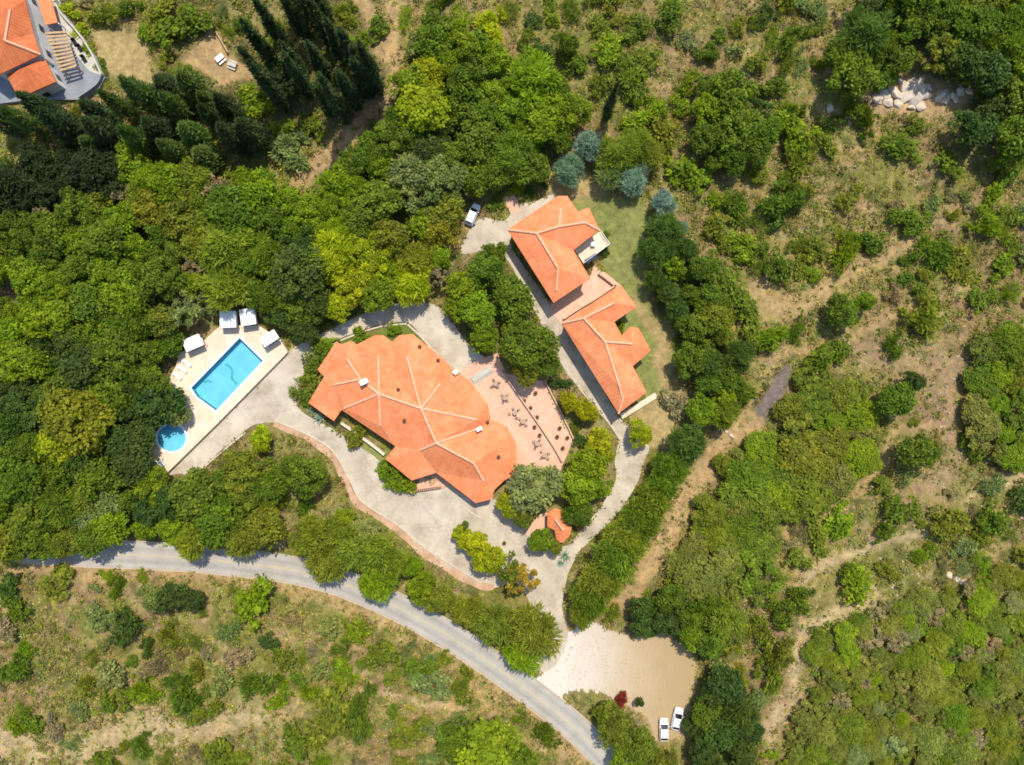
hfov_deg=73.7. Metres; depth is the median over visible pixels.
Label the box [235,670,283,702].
shrub
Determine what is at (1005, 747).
feathery tree
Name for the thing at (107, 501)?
leafy tree
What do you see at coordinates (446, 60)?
dense tree
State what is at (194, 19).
shrub
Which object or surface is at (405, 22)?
shrub
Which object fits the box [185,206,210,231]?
leafy tree
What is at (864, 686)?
sparse tree
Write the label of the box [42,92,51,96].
window
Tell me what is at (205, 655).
shrub
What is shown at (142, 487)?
dense tree
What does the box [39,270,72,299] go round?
dense tree
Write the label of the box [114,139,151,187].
leafy tree
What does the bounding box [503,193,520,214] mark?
pink path
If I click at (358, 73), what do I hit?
cypress tree
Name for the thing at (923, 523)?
shrub
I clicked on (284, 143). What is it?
shrub
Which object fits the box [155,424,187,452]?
paddling pool
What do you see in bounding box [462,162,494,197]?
leafy tree
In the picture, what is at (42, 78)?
villa wing
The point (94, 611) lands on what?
shrub
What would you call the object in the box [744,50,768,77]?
shrub
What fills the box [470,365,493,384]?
garden steps
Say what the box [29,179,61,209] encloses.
leafy tree
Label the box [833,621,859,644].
leafy tree
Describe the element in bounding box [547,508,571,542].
gate lodge
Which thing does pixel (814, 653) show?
feathery tree
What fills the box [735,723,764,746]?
dense tree
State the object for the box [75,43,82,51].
lounge chair
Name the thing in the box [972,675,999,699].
feathery tree
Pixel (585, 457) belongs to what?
leafy tree
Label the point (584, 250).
balcony
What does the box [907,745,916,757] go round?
sparse tree
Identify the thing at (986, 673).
sparse tree
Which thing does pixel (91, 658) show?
shrub
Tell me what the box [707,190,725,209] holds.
shrub
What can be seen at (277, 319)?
leafy tree
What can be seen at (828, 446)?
leafy tree
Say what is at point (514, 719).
shrub
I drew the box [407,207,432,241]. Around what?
leafy tree
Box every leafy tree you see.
[0,240,28,260]
[0,254,12,279]
[0,315,27,346]
[0,340,48,385]
[0,436,26,466]
[0,451,45,504]
[0,497,10,520]
[0,523,25,565]
[5,254,53,301]
[5,493,53,541]
[9,529,57,562]
[14,287,39,312]
[15,305,55,340]
[16,378,42,398]
[17,140,52,179]
[22,210,80,258]
[27,336,54,356]
[27,430,79,466]
[28,370,69,410]
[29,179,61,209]
[29,357,57,382]
[31,150,64,183]
[34,386,118,457]
[35,300,84,341]
[36,291,60,310]
[39,455,72,484]
[49,352,72,375]
[51,327,81,355]
[54,283,73,307]
[57,226,84,255]
[57,344,107,390]
[58,253,96,292]
[62,449,94,480]
[64,281,108,325]
[64,525,79,541]
[65,384,87,393]
[66,483,98,519]
[70,505,99,530]
[73,521,114,558]
[74,331,99,354]
[74,456,127,502]
[76,213,130,272]
[80,316,110,341]
[82,191,114,217]
[85,367,134,417]
[89,444,109,461]
[90,302,120,323]
[90,328,138,379]
[90,508,131,548]
[91,489,122,516]
[98,205,139,242]
[98,267,148,321]
[100,419,132,457]
[109,439,158,485]
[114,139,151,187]
[115,389,146,422]
[116,198,134,218]
[116,486,138,515]
[118,232,152,260]
[119,257,144,284]
[120,360,148,384]
[124,419,155,452]
[127,492,162,526]
[129,189,172,228]
[129,518,159,540]
[133,339,163,365]
[133,383,186,427]
[135,583,161,612]
[136,303,176,339]
[144,160,186,204]
[144,215,167,244]
[153,328,184,358]
[153,478,182,522]
[154,581,191,613]
[156,191,197,240]
[160,238,188,262]
[166,407,191,426]
[166,466,224,521]
[177,270,206,300]
[179,223,207,261]
[182,590,205,611]
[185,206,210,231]
[191,491,247,549]
[200,531,223,550]
[203,183,255,236]
[205,469,234,497]
[230,165,254,185]
[236,505,287,549]
[237,207,257,226]
[239,166,289,213]
[248,424,271,452]
[250,205,294,240]
[262,299,289,328]
[263,268,301,309]
[264,243,328,301]
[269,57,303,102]
[274,233,292,248]
[281,215,300,240]
[283,294,316,324]
[285,317,319,344]
[291,192,325,232]
[299,288,334,324]
[308,219,328,239]
[315,162,352,197]
[335,150,359,178]
[339,173,368,201]
[340,203,373,239]
[346,231,379,266]
[351,146,375,173]
[351,178,405,223]
[354,129,382,158]
[359,276,398,313]
[366,150,396,181]
[369,212,392,232]
[372,220,417,264]
[384,62,427,98]
[384,104,414,131]
[386,151,431,193]
[394,79,450,133]
[404,127,426,144]
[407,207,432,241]
[410,130,448,163]
[413,22,454,61]
[413,55,445,90]
[423,216,463,246]
[427,189,464,227]
[428,242,450,268]
[435,715,471,764]
[439,84,472,127]
[443,295,464,323]
[444,267,482,306]
[446,51,490,102]
[447,31,481,66]
[451,524,470,541]
[452,717,524,764]
[454,117,500,165]
[456,290,496,332]
[456,530,487,556]
[462,90,500,130]
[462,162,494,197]
[464,248,505,291]
[470,322,498,353]
[471,543,506,574]
[476,78,508,108]
[477,241,507,260]
[480,39,515,74]
[484,155,512,191]
[491,271,536,320]
[495,490,519,518]
[497,93,532,131]
[502,742,540,764]
[505,462,564,514]
[509,117,530,134]
[512,511,533,529]
[523,98,564,143]
[524,150,550,182]
[526,528,555,551]
[547,123,573,153]
[549,540,562,555]
[551,31,579,53]
[553,468,597,506]
[568,446,607,478]
[584,425,615,462]
[585,475,613,501]
[629,596,655,623]
[629,617,656,638]
[635,696,644,707]
[649,610,687,635]
[652,584,696,618]
[671,340,710,379]
[671,551,726,605]
[674,313,707,342]
[677,599,704,632]
[678,624,705,652]
[680,283,703,305]
[680,530,709,556]
[681,711,699,737]
[684,122,721,154]
[689,256,721,284]
[690,91,724,125]
[690,492,726,540]
[691,622,728,660]
[691,697,721,731]
[694,281,727,307]
[694,370,722,394]
[695,300,732,335]
[696,683,724,709]
[698,716,740,752]
[704,664,746,704]
[707,108,766,152]
[708,544,746,581]
[709,66,758,112]
[710,322,734,346]
[711,453,734,479]
[716,365,745,393]
[716,532,749,560]
[728,446,747,463]
[729,737,757,764]
[735,379,756,402]
[741,492,786,541]
[745,135,773,167]
[747,530,781,566]
[759,114,782,143]
[760,475,800,509]
[767,459,794,485]
[772,392,812,424]
[774,428,826,479]
[778,758,798,764]
[780,504,806,523]
[783,471,839,526]
[786,747,803,762]
[790,709,822,747]
[793,386,834,423]
[804,424,851,472]
[808,625,833,647]
[810,685,832,707]
[817,377,855,413]
[817,455,837,481]
[819,462,856,501]
[820,35,853,68]
[825,47,879,100]
[826,293,859,327]
[828,677,848,692]
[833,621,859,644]
[836,643,861,667]
[840,377,871,410]
[840,708,852,717]
[849,419,884,446]
[853,292,875,310]
[859,703,871,712]
[865,645,884,659]
[870,671,882,684]
[873,43,916,75]
[873,701,888,714]
[873,749,894,764]
[874,381,918,417]
[877,0,903,19]
[880,677,895,695]
[881,0,938,18]
[896,433,942,468]
[899,371,926,391]
[900,2,940,34]
[900,613,916,631]
[908,690,932,714]
[914,751,939,764]
[920,13,954,41]
[929,0,960,27]
[931,657,941,667]
[934,608,966,638]
[937,38,986,80]
[940,738,950,751]
[943,109,999,148]
[944,586,956,597]
[944,684,965,705]
[947,1,1004,46]
[959,0,998,12]
[961,392,990,424]
[961,410,1002,455]
[962,357,991,394]
[963,606,982,623]
[966,758,980,764]
[968,686,979,701]
[969,330,1002,362]
[971,49,1015,95]
[973,611,1002,633]
[974,647,996,663]
[975,95,1010,123]
[975,376,1003,405]
[983,598,1006,616]
[984,358,1013,387]
[984,733,1000,745]
[986,580,1002,594]
[989,562,1020,589]
[991,660,1012,680]
[992,0,1022,19]
[994,113,1023,170]
[994,421,1016,443]
[994,645,1013,661]
[998,73,1023,117]
[998,444,1023,472]
[1002,699,1021,716]
[1003,590,1023,614]
[1006,355,1023,384]
[1008,752,1023,764]
[1011,43,1023,77]
[1013,431,1023,451]
[1017,586,1023,600]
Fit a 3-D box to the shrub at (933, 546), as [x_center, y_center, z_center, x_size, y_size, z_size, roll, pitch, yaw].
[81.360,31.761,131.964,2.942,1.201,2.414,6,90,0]
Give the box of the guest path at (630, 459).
[461,193,648,547]
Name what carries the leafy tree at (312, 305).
on the ground at (622, 218)
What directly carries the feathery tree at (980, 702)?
on the ground at (622, 218)
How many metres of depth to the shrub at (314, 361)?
131.27 m
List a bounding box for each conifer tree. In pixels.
[0,104,52,139]
[0,113,27,137]
[13,88,72,130]
[33,104,86,150]
[77,97,123,125]
[77,134,117,162]
[78,114,123,153]
[96,87,146,126]
[116,73,168,117]
[116,123,163,159]
[139,114,181,153]
[150,71,186,101]
[155,137,192,164]
[157,90,199,121]
[174,68,214,106]
[176,118,215,149]
[191,143,227,174]
[195,89,216,108]
[196,102,234,139]
[211,91,248,121]
[215,120,256,159]
[233,116,274,155]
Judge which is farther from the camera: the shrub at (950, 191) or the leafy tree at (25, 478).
the shrub at (950, 191)
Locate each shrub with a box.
[0,571,20,604]
[0,595,30,623]
[0,615,16,641]
[0,651,31,683]
[0,681,6,692]
[5,715,26,736]
[12,701,31,719]
[16,640,37,658]
[17,712,44,735]
[36,561,74,603]
[45,711,63,743]
[56,735,80,752]
[58,1,80,18]
[66,700,89,722]
[69,21,88,37]
[70,100,81,116]
[74,0,93,7]
[75,675,95,697]
[80,643,103,667]
[80,718,102,731]
[81,41,96,57]
[83,3,120,24]
[83,602,118,631]
[86,583,101,592]
[90,747,120,764]
[92,56,108,74]
[95,657,125,688]
[96,638,110,651]
[97,569,112,581]
[99,688,115,714]
[106,574,125,600]
[106,604,146,648]
[112,686,130,712]
[115,0,142,16]
[117,740,130,755]
[122,675,164,706]
[124,654,139,667]
[128,731,153,760]
[135,569,147,583]
[137,22,154,52]
[137,636,154,659]
[137,647,168,681]
[141,0,174,37]
[148,2,199,47]
[153,621,183,649]
[153,745,173,764]
[157,47,174,69]
[161,670,212,718]
[165,663,181,675]
[169,62,199,80]
[169,643,188,659]
[173,3,213,37]
[182,633,204,651]
[183,744,209,764]
[186,700,222,727]
[188,658,204,682]
[196,607,208,618]
[200,645,214,661]
[201,735,234,764]
[208,668,235,697]
[214,0,227,25]
[214,620,243,640]
[218,82,236,102]
[219,22,234,36]
[221,646,254,670]
[225,735,235,746]
[227,583,238,596]
[227,750,253,764]
[231,15,252,29]
[231,573,274,631]
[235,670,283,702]
[236,39,251,57]
[236,81,276,117]
[257,34,273,62]
[257,630,281,651]
[261,17,289,44]
[265,694,289,710]
[267,128,312,172]
[268,118,298,136]
[268,672,294,698]
[270,646,295,673]
[273,755,295,764]
[275,592,288,608]
[276,493,295,510]
[280,716,307,761]
[284,608,302,626]
[287,386,315,407]
[289,665,306,686]
[291,755,312,764]
[293,366,320,390]
[295,498,316,519]
[296,649,305,667]
[297,678,323,702]
[298,111,321,143]
[298,714,354,754]
[300,345,329,373]
[306,640,318,655]
[306,659,334,682]
[309,337,332,358]
[310,753,331,764]
[312,616,341,640]
[315,674,355,734]
[319,337,340,349]
[329,66,351,87]
[329,634,355,661]
[330,655,360,685]
[331,0,358,28]
[341,617,374,644]
[341,681,377,747]
[343,424,366,449]
[348,31,370,46]
[348,748,366,764]
[352,325,370,341]
[353,655,375,673]
[364,747,380,764]
[365,638,402,667]
[368,14,390,44]
[373,460,390,473]
[377,462,403,489]
[380,720,396,729]
[382,667,402,687]
[385,702,398,719]
[387,321,401,335]
[387,711,434,750]
[388,473,417,493]
[392,754,418,764]
[395,641,417,661]
[398,3,412,32]
[401,656,438,685]
[406,27,424,58]
[406,669,451,702]
[414,6,454,36]
[416,751,441,764]
[421,652,437,664]
[423,711,468,737]
[425,0,453,10]
[435,649,452,665]
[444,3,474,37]
[446,678,473,706]
[460,664,474,682]
[470,23,490,58]
[473,3,506,44]
[485,196,505,210]
[499,0,521,25]
[505,177,525,198]
[511,708,534,726]
[516,26,534,52]
[523,8,544,28]
[524,187,536,198]
[530,720,563,749]
[534,37,554,64]
[539,182,549,189]
[543,0,557,13]
[545,9,560,27]
[548,373,572,388]
[560,0,581,23]
[560,49,587,77]
[569,421,582,433]
[572,433,585,448]
[581,0,604,4]
[586,13,610,40]
[588,31,623,69]
[589,73,614,98]
[599,247,609,259]
[602,0,625,15]
[602,603,620,622]
[603,230,610,239]
[609,12,627,26]
[614,48,649,102]
[615,691,627,707]
[616,321,624,332]
[618,12,653,45]
[619,94,670,131]
[626,42,666,72]
[649,0,684,34]
[649,114,681,152]
[657,388,689,421]
[658,0,684,18]
[663,149,699,189]
[668,92,692,117]
[673,27,699,52]
[675,68,700,97]
[681,248,724,283]
[682,158,720,195]
[691,41,719,62]
[701,212,733,238]
[703,659,731,683]
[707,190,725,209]
[709,26,726,43]
[711,187,756,228]
[714,260,741,308]
[715,234,731,254]
[724,229,757,265]
[724,301,739,325]
[725,44,743,57]
[727,14,747,36]
[729,277,759,324]
[730,662,749,691]
[738,310,760,350]
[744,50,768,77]
[744,164,771,185]
[745,613,775,653]
[748,15,760,30]
[748,688,766,711]
[749,254,766,278]
[751,210,767,239]
[751,649,783,696]
[753,239,769,263]
[753,324,792,352]
[754,178,809,218]
[757,0,780,30]
[757,76,789,95]
[759,748,779,759]
[763,194,791,231]
[763,244,793,286]
[764,23,779,52]
[765,596,796,632]
[769,636,795,670]
[772,108,821,154]
[776,23,812,57]
[776,54,794,79]
[777,0,796,14]
[777,98,807,129]
[778,169,792,180]
[779,535,798,549]
[783,233,810,254]
[784,139,817,180]
[785,546,813,570]
[786,585,816,616]
[787,313,805,345]
[789,523,810,540]
[790,44,806,65]
[793,0,817,16]
[793,59,810,75]
[794,253,809,280]
[796,179,814,197]
[800,235,830,266]
[802,340,836,373]
[803,266,825,282]
[806,519,829,558]
[808,6,829,33]
[809,0,826,9]
[809,24,822,36]
[809,56,825,71]
[813,130,838,157]
[815,113,849,132]
[822,333,852,364]
[822,499,856,540]
[828,227,861,279]
[833,181,866,212]
[839,558,877,607]
[841,97,877,141]
[846,231,889,255]
[867,475,893,495]
[873,521,897,543]
[875,557,902,582]
[879,131,922,165]
[880,494,923,528]
[882,281,904,304]
[883,330,903,361]
[887,198,906,212]
[887,207,932,237]
[888,272,914,287]
[897,254,912,267]
[897,467,922,488]
[898,289,945,341]
[904,111,933,135]
[907,229,957,272]
[908,414,920,427]
[909,547,933,568]
[910,281,928,300]
[915,266,934,283]
[915,519,929,528]
[921,194,941,221]
[926,541,939,552]
[927,503,974,542]
[933,148,965,181]
[937,554,950,576]
[943,487,960,500]
[944,208,963,221]
[944,244,976,284]
[945,187,959,202]
[948,536,978,558]
[953,556,971,579]
[955,189,972,203]
[959,433,984,464]
[962,201,975,213]
[965,203,1004,239]
[966,286,1000,315]
[968,504,977,519]
[968,550,996,586]
[969,241,978,250]
[969,528,998,548]
[976,497,1010,538]
[977,472,1007,497]
[982,464,998,476]
[983,181,1005,206]
[984,155,1023,185]
[989,251,1015,281]
[992,202,1023,226]
[995,221,1013,246]
[999,280,1023,303]
[1001,382,1020,400]
[1003,528,1020,541]
[1004,230,1020,255]
[1006,482,1023,514]
[1012,543,1023,562]
[1014,201,1023,225]
[1016,241,1023,265]
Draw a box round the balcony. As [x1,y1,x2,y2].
[574,230,609,264]
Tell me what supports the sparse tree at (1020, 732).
on the ground at (622, 218)
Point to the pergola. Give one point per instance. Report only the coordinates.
(65, 35)
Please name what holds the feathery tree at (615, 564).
on the ground at (622, 218)
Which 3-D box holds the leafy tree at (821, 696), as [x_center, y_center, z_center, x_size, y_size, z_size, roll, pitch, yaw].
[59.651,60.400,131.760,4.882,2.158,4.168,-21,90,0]
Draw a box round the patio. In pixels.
[461,353,572,488]
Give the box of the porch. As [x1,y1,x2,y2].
[414,473,449,491]
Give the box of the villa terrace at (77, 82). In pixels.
[0,0,106,104]
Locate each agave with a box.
[306,407,316,416]
[313,411,328,423]
[556,559,564,566]
[559,549,570,562]
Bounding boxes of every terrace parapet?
[53,0,103,74]
[78,74,103,98]
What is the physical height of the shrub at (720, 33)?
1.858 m
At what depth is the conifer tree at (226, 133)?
125.16 m
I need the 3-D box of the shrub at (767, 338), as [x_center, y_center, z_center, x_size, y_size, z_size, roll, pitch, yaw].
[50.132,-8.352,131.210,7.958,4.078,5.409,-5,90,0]
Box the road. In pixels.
[13,541,625,764]
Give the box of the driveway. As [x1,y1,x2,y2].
[166,302,580,673]
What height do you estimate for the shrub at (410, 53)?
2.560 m
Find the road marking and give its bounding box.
[79,552,610,764]
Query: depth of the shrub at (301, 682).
130.58 m
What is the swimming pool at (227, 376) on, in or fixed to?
in the pool terrace at (202, 424)
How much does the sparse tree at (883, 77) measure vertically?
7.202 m
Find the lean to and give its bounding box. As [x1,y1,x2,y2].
[38,0,65,31]
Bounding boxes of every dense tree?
[0,208,34,243]
[0,240,6,255]
[0,267,5,286]
[0,296,20,322]
[0,383,19,421]
[3,388,37,420]
[11,222,38,251]
[14,431,48,459]
[17,182,41,210]
[19,398,48,434]
[26,243,55,272]
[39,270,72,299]
[43,255,66,275]
[44,524,83,558]
[51,170,85,202]
[53,185,96,230]
[59,146,124,195]
[85,253,127,294]
[123,382,144,397]
[132,365,172,392]
[132,464,169,507]
[136,254,187,304]
[138,239,164,262]
[154,516,191,546]
[175,154,214,198]
[221,446,274,494]
[227,486,265,515]
[230,247,262,278]
[233,225,264,247]
[236,277,264,299]
[246,285,281,313]
[254,495,278,509]
[274,186,300,215]
[279,453,329,499]
[290,223,318,248]
[315,189,351,220]
[318,291,350,323]
[333,266,375,309]
[334,508,355,526]
[357,247,394,286]
[369,119,415,158]
[404,569,436,606]
[423,152,469,205]
[423,584,457,613]
[432,120,459,142]
[435,49,467,81]
[438,140,472,174]
[497,314,561,370]
[498,75,514,97]
[512,357,540,388]
[537,356,561,377]
[543,75,570,103]
[547,91,593,132]
[559,391,578,413]
[560,502,593,525]
[574,397,599,421]
[592,700,615,723]
[597,700,633,750]
[608,741,646,764]
[613,725,658,764]
[628,417,652,448]
[647,746,679,764]
[685,391,723,426]
[688,731,719,763]
[696,72,715,96]
[696,594,727,617]
[711,388,736,406]
[720,146,748,177]
[726,495,756,521]
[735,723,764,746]
[743,429,778,468]
[812,411,848,437]
[840,438,885,480]
[844,396,879,432]
[988,393,1011,418]
[1007,375,1023,395]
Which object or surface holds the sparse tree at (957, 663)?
on the ground at (622, 218)
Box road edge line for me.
[15,540,627,764]
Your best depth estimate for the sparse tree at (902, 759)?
131.57 m
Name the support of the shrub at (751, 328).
on the ground at (622, 218)
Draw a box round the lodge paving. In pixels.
[525,513,555,539]
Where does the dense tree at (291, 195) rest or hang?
on the ground at (622, 218)
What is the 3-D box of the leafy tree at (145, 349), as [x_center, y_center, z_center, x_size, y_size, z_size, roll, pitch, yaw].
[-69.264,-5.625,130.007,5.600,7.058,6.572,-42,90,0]
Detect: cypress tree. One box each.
[236,44,273,97]
[238,16,278,69]
[245,58,291,113]
[251,0,295,52]
[276,39,308,73]
[279,0,312,39]
[279,48,314,101]
[295,0,320,31]
[303,39,332,80]
[304,0,330,50]
[312,81,338,119]
[314,0,333,20]
[314,71,352,125]
[321,16,345,66]
[334,25,355,71]
[334,67,364,112]
[347,43,366,67]
[348,55,376,100]
[356,38,385,96]
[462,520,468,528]
[601,81,619,121]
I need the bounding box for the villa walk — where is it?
[52,0,99,74]
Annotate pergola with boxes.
[45,31,83,76]
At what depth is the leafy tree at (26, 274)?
126.28 m
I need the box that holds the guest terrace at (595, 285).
[550,266,619,324]
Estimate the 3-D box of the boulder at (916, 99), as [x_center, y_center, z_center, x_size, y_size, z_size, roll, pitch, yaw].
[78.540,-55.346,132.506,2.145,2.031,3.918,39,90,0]
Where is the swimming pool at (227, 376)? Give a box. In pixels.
[189,335,265,412]
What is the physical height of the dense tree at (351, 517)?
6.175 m
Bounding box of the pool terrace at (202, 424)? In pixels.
[149,325,288,472]
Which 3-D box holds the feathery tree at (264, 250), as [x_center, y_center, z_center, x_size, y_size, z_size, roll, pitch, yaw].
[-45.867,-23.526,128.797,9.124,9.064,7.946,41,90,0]
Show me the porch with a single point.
(426, 486)
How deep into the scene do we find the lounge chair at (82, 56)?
132.08 m
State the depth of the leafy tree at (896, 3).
126.70 m
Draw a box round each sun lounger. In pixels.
[154,460,164,466]
[172,372,181,379]
[177,365,186,373]
[182,358,191,367]
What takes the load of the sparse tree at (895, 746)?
on the ground at (622, 218)
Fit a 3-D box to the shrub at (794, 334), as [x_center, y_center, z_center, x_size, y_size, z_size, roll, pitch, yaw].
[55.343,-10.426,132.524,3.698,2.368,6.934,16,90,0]
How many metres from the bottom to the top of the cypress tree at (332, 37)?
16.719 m
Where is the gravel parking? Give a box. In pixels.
[537,621,696,741]
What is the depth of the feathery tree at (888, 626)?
130.82 m
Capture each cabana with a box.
[183,334,207,351]
[219,311,239,327]
[239,308,259,325]
[259,329,281,346]
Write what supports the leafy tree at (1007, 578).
on the ground at (622, 218)
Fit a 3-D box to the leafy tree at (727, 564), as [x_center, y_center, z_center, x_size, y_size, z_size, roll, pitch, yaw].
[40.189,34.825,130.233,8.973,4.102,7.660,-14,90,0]
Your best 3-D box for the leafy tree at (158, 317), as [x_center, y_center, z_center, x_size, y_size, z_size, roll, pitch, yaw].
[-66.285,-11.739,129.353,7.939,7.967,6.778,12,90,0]
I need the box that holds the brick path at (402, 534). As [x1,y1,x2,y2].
[273,422,493,590]
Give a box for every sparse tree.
[31,204,56,217]
[109,182,133,200]
[170,287,205,327]
[180,256,207,275]
[197,295,219,315]
[200,172,228,201]
[398,185,435,216]
[428,266,447,287]
[496,550,520,584]
[500,314,528,336]
[504,563,540,594]
[656,256,685,280]
[664,574,682,587]
[692,299,705,314]
[694,339,716,351]
[706,148,727,172]
[718,630,749,656]
[719,481,743,507]
[723,569,741,605]
[734,551,788,607]
[749,97,774,117]
[777,410,813,443]
[785,729,801,752]
[792,365,831,396]
[795,697,814,714]
[810,700,840,725]
[816,675,828,686]
[828,691,852,710]
[832,655,855,682]
[838,756,848,764]
[845,680,864,695]
[852,0,883,17]
[857,638,872,650]
[858,656,881,677]
[859,676,871,688]
[864,624,887,648]
[866,710,878,722]
[867,607,886,621]
[871,60,894,92]
[873,659,890,679]
[879,600,892,611]
[880,735,907,757]
[884,705,900,720]
[885,14,923,49]
[885,628,910,653]
[886,607,900,618]
[887,693,909,710]
[888,719,900,732]
[890,668,914,693]
[892,752,911,764]
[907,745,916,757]
[914,32,961,73]
[915,616,924,627]
[918,624,934,638]
[919,714,931,724]
[927,607,946,627]
[933,718,943,727]
[935,707,947,720]
[945,672,958,684]
[946,656,956,665]
[946,727,957,738]
[947,636,965,656]
[953,661,962,672]
[957,643,974,661]
[958,691,970,704]
[960,602,969,612]
[962,578,979,597]
[970,730,990,749]
[977,656,998,679]
[977,745,992,762]
[981,577,991,590]
[983,635,1003,654]
[984,692,1004,714]
[988,443,1010,469]
[1004,388,1023,416]
[1004,410,1023,437]
[1007,631,1022,649]
[1012,727,1023,744]
[1016,715,1023,730]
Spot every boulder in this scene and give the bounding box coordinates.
[827,103,833,112]
[872,94,882,103]
[879,89,890,99]
[882,98,892,106]
[887,86,902,98]
[893,99,903,108]
[896,88,913,102]
[898,78,909,92]
[908,74,917,92]
[908,89,922,105]
[908,105,915,109]
[911,101,925,110]
[917,76,925,93]
[918,75,924,82]
[922,91,931,99]
[926,83,932,91]
[934,89,946,102]
[941,93,950,103]
[946,572,952,578]
[950,91,956,99]
[954,576,960,581]
[956,85,964,96]
[964,88,972,93]
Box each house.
[308,334,516,502]
[507,196,599,302]
[561,284,650,413]
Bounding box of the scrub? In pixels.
[0,0,1023,764]
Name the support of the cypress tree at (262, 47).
on the ground at (622, 218)
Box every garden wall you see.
[340,422,385,455]
[461,498,491,517]
[504,375,562,461]
[544,380,573,438]
[563,284,617,319]
[598,273,616,287]
[619,393,657,418]
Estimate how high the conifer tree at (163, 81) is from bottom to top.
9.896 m
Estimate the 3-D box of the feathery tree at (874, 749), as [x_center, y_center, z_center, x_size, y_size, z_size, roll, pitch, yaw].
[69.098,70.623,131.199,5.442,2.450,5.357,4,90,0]
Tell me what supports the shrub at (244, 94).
on the ground at (622, 218)
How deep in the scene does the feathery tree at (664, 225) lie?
127.14 m
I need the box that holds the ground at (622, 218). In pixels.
[0,0,1023,764]
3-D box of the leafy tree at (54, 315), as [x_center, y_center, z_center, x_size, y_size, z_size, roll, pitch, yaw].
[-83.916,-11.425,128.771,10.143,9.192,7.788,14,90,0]
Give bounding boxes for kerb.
[205,432,245,465]
[275,420,480,582]
[333,323,406,343]
[407,324,453,369]
[560,360,619,438]
[591,441,619,519]
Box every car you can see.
[464,203,480,225]
[659,718,669,740]
[670,707,683,730]
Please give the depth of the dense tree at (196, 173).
127.66 m
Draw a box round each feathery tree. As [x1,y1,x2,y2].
[0,155,41,215]
[0,156,9,164]
[0,402,25,445]
[36,478,76,529]
[52,142,80,168]
[104,309,152,340]
[124,179,150,203]
[127,162,153,191]
[173,521,216,563]
[185,189,210,211]
[193,261,256,313]
[196,215,255,271]
[219,518,262,559]
[245,229,282,277]
[250,456,290,506]
[285,512,330,558]
[303,545,349,586]
[305,227,356,288]
[320,512,352,556]
[324,214,356,243]
[329,522,377,572]
[351,517,381,545]
[356,566,399,604]
[361,531,400,578]
[383,258,400,283]
[386,547,410,578]
[392,239,437,280]
[392,264,431,308]
[402,554,423,578]
[448,592,486,628]
[472,603,520,647]
[486,128,536,185]
[501,639,544,677]
[505,44,563,109]
[505,600,565,660]
[523,132,543,153]
[553,152,585,189]
[569,579,610,618]
[569,601,595,632]
[571,129,601,162]
[575,560,625,603]
[591,536,638,584]
[593,161,623,190]
[594,132,634,178]
[601,516,652,562]
[613,499,662,542]
[616,126,653,168]
[618,163,647,198]
[628,480,671,521]
[633,161,653,177]
[636,231,677,269]
[638,137,665,169]
[642,467,683,500]
[643,269,668,290]
[645,210,685,250]
[650,188,676,216]
[650,451,688,484]
[656,279,683,309]
[664,546,693,576]
[665,297,689,323]
[667,421,706,469]
[674,238,700,260]
[679,219,688,234]
[692,755,727,764]
[693,345,727,381]
[697,518,732,553]
[701,598,748,644]
[709,399,741,429]
[717,455,773,511]
[719,697,761,736]
[721,338,756,373]
[727,513,770,552]
[799,757,809,764]
[801,641,829,666]
[804,737,832,764]
[814,718,841,746]
[820,663,834,677]
[823,650,843,669]
[823,759,838,764]
[828,739,848,762]
[831,712,845,727]
[835,4,894,61]
[835,711,869,747]
[845,742,869,764]
[850,612,869,626]
[850,666,868,682]
[851,692,865,707]
[854,618,873,640]
[857,725,878,747]
[860,739,885,761]
[863,682,880,705]
[873,29,899,62]
[875,715,891,731]
[875,726,889,744]
[876,614,903,638]
[879,690,893,701]
[882,651,896,668]
[889,722,916,747]
[891,648,917,672]
[894,598,913,617]
[894,712,909,727]
[905,585,940,624]
[905,625,923,641]
[906,640,931,669]
[911,659,947,699]
[911,722,922,737]
[912,721,947,757]
[922,625,952,659]
[926,686,949,708]
[926,699,936,714]
[935,750,954,764]
[938,590,959,611]
[938,702,949,708]
[940,659,954,675]
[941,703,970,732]
[943,732,983,764]
[956,656,981,683]
[956,725,972,738]
[958,619,988,647]
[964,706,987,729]
[966,580,999,616]
[968,653,980,664]
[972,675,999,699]
[972,696,991,710]
[981,31,1004,53]
[985,710,999,722]
[985,710,1018,743]
[986,751,1008,764]
[989,20,1023,73]
[990,319,1023,371]
[992,618,1010,638]
[992,737,1019,762]
[993,0,1023,35]
[994,676,1016,696]
[996,632,1013,647]
[1003,606,1023,634]
[1006,645,1023,679]
[1009,672,1022,683]
[1010,569,1023,589]
[1013,678,1023,692]
[1018,689,1023,711]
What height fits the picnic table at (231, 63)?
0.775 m
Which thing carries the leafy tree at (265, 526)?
on the ground at (622, 218)
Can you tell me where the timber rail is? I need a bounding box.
[215,31,228,53]
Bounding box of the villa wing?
[6,59,65,97]
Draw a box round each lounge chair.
[70,37,76,45]
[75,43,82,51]
[79,54,86,61]
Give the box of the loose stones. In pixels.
[0,342,1022,764]
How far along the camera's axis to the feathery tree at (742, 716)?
128.05 m
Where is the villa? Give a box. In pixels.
[0,0,53,81]
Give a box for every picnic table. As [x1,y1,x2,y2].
[214,53,226,64]
[227,59,237,69]
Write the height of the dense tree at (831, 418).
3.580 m
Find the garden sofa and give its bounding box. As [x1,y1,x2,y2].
[585,253,597,263]
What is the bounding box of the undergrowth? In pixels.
[0,0,1023,764]
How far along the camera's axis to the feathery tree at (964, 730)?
131.74 m
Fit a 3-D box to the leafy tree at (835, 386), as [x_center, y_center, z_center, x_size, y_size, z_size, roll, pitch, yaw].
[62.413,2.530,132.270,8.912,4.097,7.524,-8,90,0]

